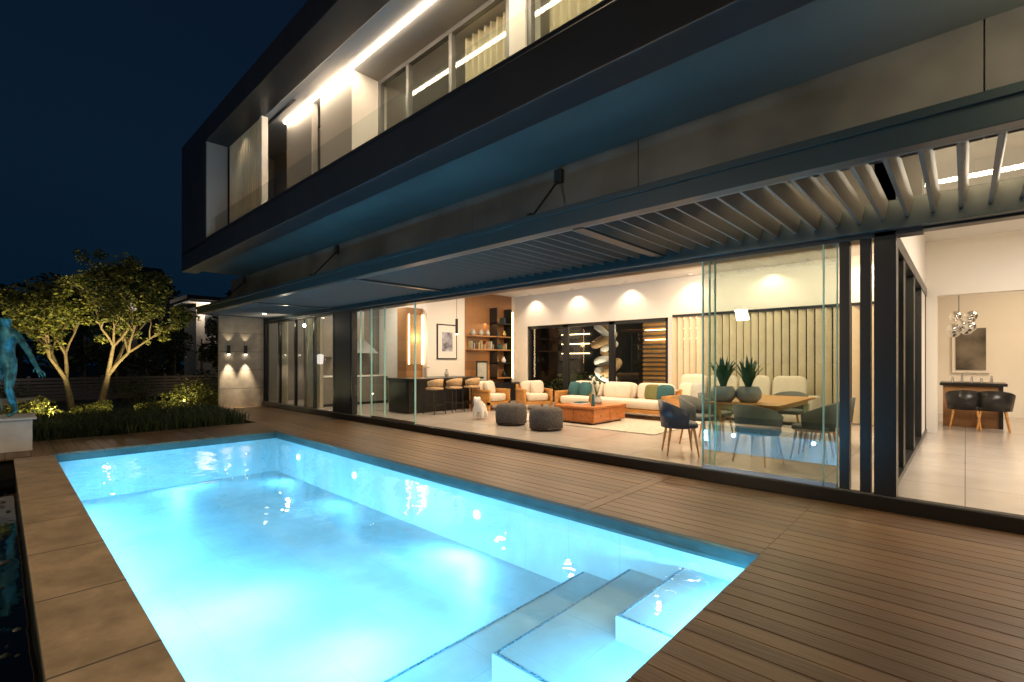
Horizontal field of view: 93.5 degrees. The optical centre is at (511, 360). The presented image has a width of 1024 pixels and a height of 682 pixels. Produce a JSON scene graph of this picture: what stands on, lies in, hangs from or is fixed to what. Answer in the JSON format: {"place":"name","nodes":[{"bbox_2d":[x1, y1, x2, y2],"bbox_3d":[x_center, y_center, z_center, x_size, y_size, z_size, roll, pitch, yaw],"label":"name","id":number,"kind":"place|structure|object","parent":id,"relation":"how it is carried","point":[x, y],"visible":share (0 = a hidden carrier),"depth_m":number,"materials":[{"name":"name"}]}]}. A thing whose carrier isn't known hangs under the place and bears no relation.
{"place":"outdoors","nodes":[
{"label":"outdoors","id":0,"kind":"place"},
{"bbox_2d":[0,397,36,413],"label":"garden wall","id":1,"kind":"structure","parent":0,"point":[4,401],"depth_m":16.75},
{"bbox_2d":[0,478,42,681],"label":"reflecting pond","id":2,"kind":"structure","parent":0,"point":[19,656],"depth_m":3.58,"materials":[{"name":"liquid"}]},
{"bbox_2d":[0,365,263,414],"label":"ground","id":3,"kind":"structure","parent":0,"point":[91,370],"depth_m":30.26,"materials":[{"name":"black"}]},
{"bbox_2d":[0,381,36,398],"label":"dark shrub","id":4,"kind":"object","parent":3,"relation":"on","point":[17,395],"visible":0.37,"depth_m":18.08,"materials":[{"name":"green plant"}]},
{"bbox_2d":[0,395,56,416],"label":"shrub","id":5,"kind":"object","parent":3,"relation":"on","point":[23,407],"visible":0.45,"depth_m":14.13,"materials":[{"name":"green plant"}]},
{"bbox_2d":[0,277,93,411],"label":"garden tree","id":6,"kind":"object","parent":3,"relation":"on","point":[47,309],"visible":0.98,"depth_m":16.09,"materials":[{"name":"green plant"}]},
{"bbox_2d":[49,409,74,416],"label":"shrub","id":7,"kind":"object","parent":3,"relation":"on","point":[59,412],"visible":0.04,"depth_m":14.23,"materials":[{"name":"green plant"}]},
{"bbox_2d":[70,399,113,414],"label":"shrub","id":8,"kind":"object","parent":3,"relation":"on","point":[101,404],"visible":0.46,"depth_m":15.46,"materials":[{"name":"green plant"}]},
{"bbox_2d":[14,455,185,681],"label":"stone coping","id":9,"kind":"object","parent":3,"relation":"on","point":[93,622],"visible":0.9,"depth_m":3.06,"materials":[{"name":"stone"}]},
{"bbox_2d":[0,419,251,479],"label":"deck joists","id":10,"kind":"object","parent":3,"relation":"on","point":[7,469],"visible":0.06,"depth_m":7.52,"materials":[{"name":"black"}]},
{"bbox_2d":[0,405,1023,681],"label":"timber deck","id":11,"kind":"structure","parent":10,"relation":"on","point":[820,591],"depth_m":3.57,"materials":[{"name":"brown wood"}]},
{"bbox_2d":[0,413,36,452],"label":"statue plinth","id":12,"kind":"structure","parent":11,"relation":"on","point":[16,432],"depth_m":7.96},
{"bbox_2d":[0,317,45,416],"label":"bronze figure statue","id":13,"kind":"object","parent":12,"relation":"on","point":[10,336],"visible":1,"depth_m":7.99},
{"bbox_2d":[218,296,262,407],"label":"stone fin wall","id":14,"kind":"structure","parent":11,"relation":"on","point":[240,378],"depth_m":15.79,"materials":[{"name":"grey stone"}]},
{"bbox_2d":[227,345,229,354],"bbox_3d":[-9.105,-0.350,15.495,0.105,0.300,0.089,0,0,43],"label":"wall sconce","id":15,"kind":"object","parent":14,"relation":"attached to","point":[228,349],"depth_m":15.45,"materials":[{"name":"black metal"}]},
{"bbox_2d":[3,402,249,441],"bbox_3d":[-10.272,1.505,10.300,4.029,0.790,7.934,0,0,43],"label":"ornamental grass bed","id":16,"kind":"object","parent":3,"relation":"on","point":[69,425],"visible":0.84,"depth_m":10.84,"materials":[{"name":"green plant"}]},
{"bbox_2d":[54,247,200,401],"bbox_3d":[-13.676,-1.058,17.063,4.062,5.963,3.505,0,0,34],"label":"garden tree","id":17,"kind":"object","parent":3,"relation":"on","point":[113,298],"visible":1,"depth_m":16.81,"materials":[{"name":"green plant"}]},
{"bbox_2d":[0,374,263,401],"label":"garden fence","id":18,"kind":"object","parent":3,"relation":"on","point":[28,379],"visible":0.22,"depth_m":21.92,"materials":[{"name":"grey"}]},
{"bbox_2d":[0,272,263,381],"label":"distant tree line","id":19,"kind":"object","parent":3,"relation":"on","point":[20,353],"visible":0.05,"depth_m":42.79,"materials":[{"name":"green plant"}]},
{"bbox_2d":[108,375,162,405],"bbox_3d":[-16.384,1.313,20.742,2.575,1.528,2.118,0,0,43],"label":"dark shrub","id":20,"kind":"object","parent":3,"relation":"on","point":[127,389],"visible":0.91,"depth_m":20.54,"materials":[{"name":"green plant"}]},
{"bbox_2d":[134,402,165,411],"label":"shrub","id":21,"kind":"object","parent":3,"relation":"on","point":[155,404],"visible":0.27,"depth_m":15.68,"materials":[{"name":"green plant"}]},
{"bbox_2d":[38,315,263,396],"bbox_3d":[-18.286,-0.379,27.524,4.962,4.843,12.520,0,0,43],"label":"boundary hedge","id":22,"kind":"object","parent":3,"relation":"on","point":[169,347],"visible":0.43,"depth_m":26.56,"materials":[{"name":"green plant"}]},
{"bbox_2d":[145,378,217,407],"bbox_3d":[-11.790,1.315,17.408,2.393,1.410,1.715,0,0,4],"label":"shrub","id":23,"kind":"object","parent":3,"relation":"on","point":[186,395],"visible":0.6,"depth_m":17.27,"materials":[{"name":"green plant"}]},
{"bbox_2d":[168,369,217,400],"bbox_3d":[-14.192,1.137,22.158,2.452,1.650,2.808,0,0,43],"label":"dark shrub","id":24,"kind":"object","parent":3,"relation":"on","point":[203,377],"visible":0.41,"depth_m":22.23,"materials":[{"name":"green plant"}]},
{"bbox_2d":[169,382,217,405],"bbox_3d":[-12.030,1.396,18.634,1.988,1.131,2.007,0,0,43],"label":"shrub","id":25,"kind":"object","parent":3,"relation":"on","point":[209,385],"visible":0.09,"depth_m":18.46,"materials":[{"name":"green plant"}]},
{"bbox_2d":[173,389,217,407],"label":"shrub","id":26,"kind":"object","parent":3,"relation":"on","point":[205,398],"visible":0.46,"depth_m":16.30,"materials":[{"name":"green plant"}]},
{"bbox_2d":[55,433,756,681],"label":"swimming pool","id":27,"kind":"structure","parent":3,"relation":"in","point":[272,557],"depth_m":5.02,"materials":[{"name":"liquid"}]},
{"bbox_2d":[0,0,307,364],"label":"sky","id":28,"kind":"structure","parent":0,"point":[101,100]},
{"bbox_2d":[115,264,222,386],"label":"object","id":29,"kind":"structure","parent":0,"point":[197,330],"depth_m":32.95,"materials":[{"name":"grey"}]},
{"bbox_2d":[387,367,483,413],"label":"kitchen island","id":30,"kind":"structure","parent":0,"point":[401,394],"depth_m":13.00,"materials":[{"name":"black paint"}]},
{"bbox_2d":[528,317,667,401],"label":"garden door frames","id":31,"kind":"structure","parent":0,"point":[566,353],"depth_m":15.24,"materials":[{"name":"black metal"}]},
{"bbox_2d":[269,392,1023,514],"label":"interior floor","id":32,"kind":"structure","parent":0,"point":[967,466],"depth_m":7.34,"materials":[{"name":"tile"}]},
{"bbox_2d":[308,307,422,406],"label":"kitchen units","id":33,"kind":"object","parent":32,"relation":"on","point":[405,341],"visible":0.54,"depth_m":14.67,"materials":[{"name":"black paint"}]},
{"bbox_2d":[423,379,445,414],"bbox_3d":[-2.012,0.921,12.531,0.467,0.921,0.466,0,0,43],"label":"bar stool","id":34,"kind":"object","parent":32,"relation":"on","point":[435,384],"visible":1,"depth_m":12.36,"materials":[{"name":"fabric"}]},
{"bbox_2d":[443,378,464,412],"bbox_3d":[-1.566,0.921,13.002,0.455,0.921,0.459,0,0,43],"label":"bar stool","id":35,"kind":"object","parent":32,"relation":"on","point":[455,383],"visible":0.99,"depth_m":12.85,"materials":[{"name":"fabric"}]},
{"bbox_2d":[461,378,479,410],"bbox_3d":[-1.117,0.921,13.473,0.447,0.921,0.459,0,0,43],"label":"bar stool","id":36,"kind":"object","parent":32,"relation":"on","point":[471,383],"visible":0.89,"depth_m":13.30,"materials":[{"name":"fabric"}]},
{"bbox_2d":[473,397,487,418],"bbox_3d":[-0.773,1.090,11.371,0.297,0.528,0.581,0,0,13],"label":"dog sculpture","id":37,"kind":"object","parent":32,"relation":"on","point":[480,409],"visible":1,"depth_m":11.22,"materials":[{"name":"white ceramic"}]},
{"bbox_2d":[469,381,509,410],"bbox_3d":[-0.635,0.971,13.776,0.800,0.819,0.870,0,0,43],"label":"timber armchair","id":38,"kind":"object","parent":32,"relation":"on","point":[489,394],"visible":0.89,"depth_m":13.62,"materials":[{"name":"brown wood"}]},
{"bbox_2d":[465,294,519,400],"bbox_3d":[-0.633,-0.455,16.381,0.427,3.670,2.200,0,0,43],"label":"bookshelf","id":39,"kind":"object","parent":32,"relation":"on","point":[488,337],"visible":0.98,"depth_m":16.38,"materials":[{"name":"brown wood"}]},
{"bbox_2d":[495,403,526,425],"bbox_3d":[-0.018,1.155,10.491,0.700,0.450,0.700,0,0,43],"label":"knitted pouf","id":40,"kind":"object","parent":32,"relation":"on","point":[510,414],"visible":1,"depth_m":10.21,"materials":[{"name":"grey fabric"}]},
{"bbox_2d":[515,380,552,406],"bbox_3d":[0.632,0.971,13.956,0.870,0.819,0.800,0,0,-17],"label":"timber armchair","id":41,"kind":"object","parent":32,"relation":"on","point":[532,392],"visible":0.98,"depth_m":13.81,"materials":[{"name":"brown wood"}]},
{"bbox_2d":[529,406,562,431],"bbox_3d":[0.685,1.155,9.692,0.700,0.450,0.700,0,0,43],"label":"knitted pouf","id":42,"kind":"object","parent":32,"relation":"on","point":[546,418],"visible":1,"depth_m":9.41,"materials":[{"name":"grey fabric"}]},
{"bbox_2d":[544,373,591,390],"bbox_3d":[2.179,0.961,18.605,1.737,1.103,1.763,0,0,43],"label":"dark shrub","id":43,"kind":"object","parent":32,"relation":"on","point":[560,380],"visible":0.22,"depth_m":18.59,"materials":[{"name":"green plant"}]},
{"bbox_2d":[570,369,600,382],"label":"dark shrub","id":44,"kind":"object","parent":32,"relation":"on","point":[577,374],"visible":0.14,"depth_m":18.61,"materials":[{"name":"green plant"}]},
{"bbox_2d":[591,325,621,383],"bbox_3d":[3.318,0.039,16.921,1.181,2.922,0.930,0,0,43],"label":"coiled ring sculpture","id":45,"kind":"object","parent":32,"relation":"on","point":[602,342],"visible":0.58,"depth_m":16.69,"materials":[{"name":"silver metal"}]},
{"bbox_2d":[562,322,664,382],"bbox_3d":[4.391,-0.100,18.249,0.288,3.000,6.613,0,0,-43],"label":"lit slat screen","id":46,"kind":"object","parent":32,"relation":"on","point":[654,352],"visible":0.3,"depth_m":17.37,"materials":[{"name":"brown laminate"}]},
{"bbox_2d":[527,413,708,434],"bbox_3d":[2.126,1.369,11.384,4.100,0.015,2.900,0,0,43],"label":"area rug","id":47,"kind":"object","parent":32,"relation":"on","point":[641,424],"visible":0.29,"depth_m":10.16,"materials":[{"name":"carpet"}]},
{"bbox_2d":[554,374,626,424],"bbox_3d":[1.786,0.842,10.950,1.060,1.076,1.360,0,0,43],"label":"coffee table","id":48,"kind":"object","parent":47,"relation":"on","point":[594,410],"visible":0.96,"depth_m":10.57,"materials":[{"name":"brown wood"}]},
{"bbox_2d":[554,381,681,414],"bbox_3d":[2.597,0.958,12.177,3.120,0.844,0.950,0,0,43],"label":"timber frame sofa","id":49,"kind":"object","parent":47,"relation":"on","point":[642,398],"visible":0.82,"depth_m":11.92,"materials":[{"name":"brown wood"}]},
{"bbox_2d":[262,154,1023,534],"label":"ground floor frames","id":50,"kind":"structure","parent":32,"relation":"on","point":[882,496],"depth_m":5.09,"materials":[{"name":"black metal"}]},
{"bbox_2d":[360,243,838,487],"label":"glass panel edges","id":51,"kind":"object","parent":50,"relation":"on","point":[823,483],"visible":1,"depth_m":6.07,"materials":[{"name":"green green-tinted glass"}]},
{"bbox_2d":[195,80,1023,320],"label":"louvered pergola","id":52,"kind":"object","parent":50,"relation":"attached to","point":[755,202],"visible":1,"depth_m":4.84,"materials":[{"name":"grey metal"}]},
{"bbox_2d":[362,241,873,311],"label":"timber slat soffit","id":53,"kind":"structure","parent":50,"relation":"attached to","point":[637,274],"depth_m":6.98,"materials":[{"name":"brown wood"}]},
{"bbox_2d":[268,131,1023,432],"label":"interior walls","id":54,"kind":"structure","parent":32,"relation":"on","point":[978,269],"depth_m":12.04,"materials":[{"name":"paint"},{"name":"white plaster"},{"name":"wood"}]},
{"bbox_2d":[282,322,287,402],"bbox_3d":[-7.638,0.040,16.036,0.700,2.680,0.100,0,0,43],"label":"sheer curtain","id":55,"kind":"object","parent":54,"relation":"hanging from","point":[284,362],"visible":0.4,"depth_m":15.84,"materials":[{"name":"fabric"}]},
{"bbox_2d":[307,317,322,407],"bbox_3d":[-5.889,0.040,14.393,0.900,2.680,0.099,0,0,43],"label":"sheer curtain","id":56,"kind":"object","parent":54,"relation":"hanging from","point":[319,362],"visible":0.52,"depth_m":14.18,"materials":[{"name":"fabric"}]},
{"bbox_2d":[437,324,456,358],"bbox_3d":[-2.045,-0.600,15.169,0.037,1.100,0.800,0,0,43],"label":"framed artwork","id":57,"kind":"object","parent":54,"relation":"attached to","point":[446,342],"visible":0.91,"depth_m":15.13,"materials":[{"name":"white paper"}]},
{"bbox_2d":[455,299,457,334],"bbox_3d":[-1.642,-1.542,14.311,0.079,1.515,0.079,0,0,43],"label":"pendant light","id":58,"kind":"object","parent":54,"relation":"hanging from","point":[456,326],"visible":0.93,"depth_m":14.29,"materials":[{"name":"black paint"}]},
{"bbox_2d":[182,0,815,273],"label":"storey shell","id":59,"kind":"object","parent":54,"relation":"on","point":[600,48],"visible":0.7,"depth_m":5.23,"materials":[{"name":"black metal"}]},
{"bbox_2d":[230,116,267,222],"bbox_3d":[-5.714,-3.790,10.397,2.030,2.260,0.120,0,0,43],"label":"curtain","id":60,"kind":"object","parent":59,"relation":"on","point":[249,170],"visible":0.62,"depth_m":10.19,"materials":[{"name":"fabric"}]},
{"bbox_2d":[206,0,549,236],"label":"wall","id":61,"kind":"structure","parent":59,"relation":"attached to","point":[430,23],"depth_m":8.09,"materials":[{"name":"beige paint"}]},
{"bbox_2d":[284,0,434,123],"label":"balcony led strip","id":62,"kind":"object","parent":61,"relation":"attached to","point":[394,31],"visible":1,"depth_m":7.74,"materials":[{"name":"white plastic"}]},
{"bbox_2d":[274,0,539,196],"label":"walls","id":63,"kind":"structure","parent":59,"relation":"on","point":[348,111],"depth_m":8.52,"materials":[{"name":"grey paint"}]},
{"bbox_2d":[378,0,534,134],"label":"window frames","id":64,"kind":"structure","parent":63,"relation":"attached to","point":[461,25],"depth_m":7.16,"materials":[{"name":"grey metal"}]},
{"bbox_2d":[465,12,505,82],"bbox_3d":[-0.320,-3.765,6.958,1.000,2.190,0.100,0,0,43],"label":"curtain","id":65,"kind":"object","parent":59,"relation":"hanging from","point":[485,49],"visible":0.3,"depth_m":6.98,"materials":[{"name":"fabric"}]},
{"bbox_2d":[550,0,602,31],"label":"curtain","id":66,"kind":"object","parent":59,"relation":"hanging from","point":[562,12],"depth_m":6.03,"materials":[{"name":"fabric"}]},
{"bbox_2d":[203,0,1023,275],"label":"soffit","id":67,"kind":"structure","parent":59,"relation":"attached to","point":[814,39],"depth_m":4.28,"materials":[{"name":"grey paint"}]},
{"bbox_2d":[231,6,1023,296],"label":"concrete wall band","id":68,"kind":"object","parent":67,"relation":"attached to","point":[977,57],"visible":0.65,"depth_m":4.32,"materials":[{"name":"grey concrete"}]},
{"bbox_2d":[528,263,771,294],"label":"downlight fittings","id":69,"kind":"object","parent":54,"relation":"attached to","point":[769,264],"visible":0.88,"depth_m":12.69,"materials":[{"name":"white paint"}]},
{"bbox_2d":[672,301,873,424],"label":"vertical blinds","id":70,"kind":"object","parent":54,"relation":"hanging from","point":[686,343],"visible":0.47,"depth_m":11.48,"materials":[{"name":"fabric"}]},
{"bbox_2d":[898,235,926,484],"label":"corner door frames","id":71,"kind":"structure","parent":54,"relation":"attached to","point":[912,256],"depth_m":7.08,"materials":[{"name":"black metal"}]},
{"bbox_2d":[947,311,977,336],"bbox_3d":[9.699,-1.408,10.383,0.497,1.784,0.551,0,0,43],"label":"globe chandelier","id":72,"kind":"object","parent":54,"relation":"hanging from","point":[966,325],"visible":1,"depth_m":10.26,"materials":[{"name":"clear glass"}]},
{"bbox_2d":[952,325,989,372],"bbox_3d":[11.684,-0.300,12.279,0.700,1.200,0.080,0,0,43],"label":"framed print","id":73,"kind":"object","parent":54,"relation":"attached to","point":[971,353],"visible":0.79,"depth_m":12.23,"materials":[{"name":"brown paper"}]},
{"bbox_2d":[658,399,699,456],"bbox_3d":[2.465,0.981,7.192,0.553,0.802,0.628,0,0,8],"label":"dining chair","id":74,"kind":"object","parent":32,"relation":"on","point":[672,416],"visible":1,"depth_m":6.97,"materials":[{"name":"grey fabric"}]},
{"bbox_2d":[532,306,851,402],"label":"courtyard wall","id":75,"kind":"structure","parent":32,"relation":"on","point":[547,356],"depth_m":19.69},
{"bbox_2d":[678,395,713,446],"bbox_3d":[3.085,0.981,8.081,0.553,0.802,0.628,0,0,43],"label":"dining chair","id":76,"kind":"object","parent":32,"relation":"on","point":[692,405],"visible":0.59,"depth_m":8.02,"materials":[{"name":"grey fabric"}]},
{"bbox_2d":[697,392,733,440],"bbox_3d":[3.633,0.981,8.664,0.553,0.802,0.628,0,0,43],"label":"dining chair","id":77,"kind":"object","parent":32,"relation":"on","point":[725,413],"visible":0.43,"depth_m":8.54,"materials":[{"name":"grey fabric"}]},
{"bbox_2d":[676,374,820,422],"bbox_3d":[5.307,0.830,11.482,3.400,0.981,0.946,0,0,43],"label":"cream sofa","id":78,"kind":"object","parent":32,"relation":"on","point":[690,385],"visible":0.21,"depth_m":11.20,"materials":[{"name":"fabric"}]},
{"bbox_2d":[732,404,784,467],"bbox_3d":[3.304,0.981,6.520,0.553,0.802,0.628,0,0,-32],"label":"dining chair","id":79,"kind":"object","parent":32,"relation":"on","point":[752,420],"visible":1,"depth_m":6.31,"materials":[{"name":"grey fabric"}]},
{"bbox_2d":[707,395,815,456],"bbox_3d":[4.143,1.005,7.909,1.000,0.750,2.300,0,0,43],"label":"dining table","id":80,"kind":"object","parent":32,"relation":"on","point":[776,403],"visible":0.53,"depth_m":7.45,"materials":[{"name":"brown wood"}]},
{"bbox_2d":[708,355,739,401],"bbox_3d":[3.248,0.272,7.418,0.481,0.716,0.522,0,0,43],"label":"potted agave","id":81,"kind":"object","parent":80,"relation":"on","point":[724,392],"visible":0.95,"depth_m":7.33,"materials":[{"name":"stone"}]},
{"bbox_2d":[730,356,768,402],"bbox_3d":[3.558,0.267,7.372,0.481,0.725,0.532,0,0,-26],"label":"potted agave","id":82,"kind":"object","parent":80,"relation":"on","point":[748,392],"visible":1,"depth_m":7.24,"materials":[{"name":"plant"}]},
{"bbox_2d":[774,391,807,437],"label":"dining chair","id":83,"kind":"object","parent":32,"relation":"on","point":[797,411],"visible":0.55,"depth_m":8.95,"materials":[{"name":"grey fabric"}]},
{"bbox_2d":[790,403,835,462],"bbox_3d":[4.289,0.981,6.811,0.553,0.802,0.628,0,0,43],"label":"dining chair","id":84,"kind":"object","parent":32,"relation":"on","point":[811,420],"visible":0.98,"depth_m":6.59,"materials":[{"name":"grey fabric"}]},
{"bbox_2d":[802,402,835,451],"bbox_3d":[4.768,0.981,7.321,0.553,0.802,0.628,0,0,43],"label":"dining chair","id":85,"kind":"object","parent":32,"relation":"on","point":[811,436],"visible":0.06,"depth_m":7.32,"materials":[{"name":"grey fabric"}]},
{"bbox_2d":[813,397,855,445],"bbox_3d":[5.248,0.981,7.831,0.553,0.802,0.628,0,0,43],"label":"dining chair","id":86,"kind":"object","parent":32,"relation":"on","point":[853,399],"visible":0.12,"depth_m":7.64,"materials":[{"name":"grey fabric"}]},
{"bbox_2d":[905,270,924,455],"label":"glazing","id":87,"kind":"structure","parent":32,"relation":"on","point":[916,362],"depth_m":7.98,"materials":[{"name":"clear glass"}]},
{"bbox_2d":[944,390,981,430],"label":"counter chair","id":88,"kind":"object","parent":32,"relation":"on","point":[962,399],"visible":0.9,"depth_m":9.61,"materials":[{"name":"black leather"}]},
{"bbox_2d":[940,373,1007,429],"bbox_3d":[9.842,0.817,10.306,1.020,1.126,0.900,0,0,43],"label":"breakfast counter","id":89,"kind":"object","parent":32,"relation":"on","point":[988,419],"visible":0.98,"depth_m":10.07,"materials":[{"name":"brown wood"}]},
{"bbox_2d":[976,391,1015,432],"bbox_3d":[9.479,0.981,9.496,0.628,0.802,0.553,0,0,43],"label":"counter chair","id":90,"kind":"object","parent":32,"relation":"on","point":[998,401],"visible":0.93,"depth_m":9.29,"materials":[{"name":"black leather"}]}
]}

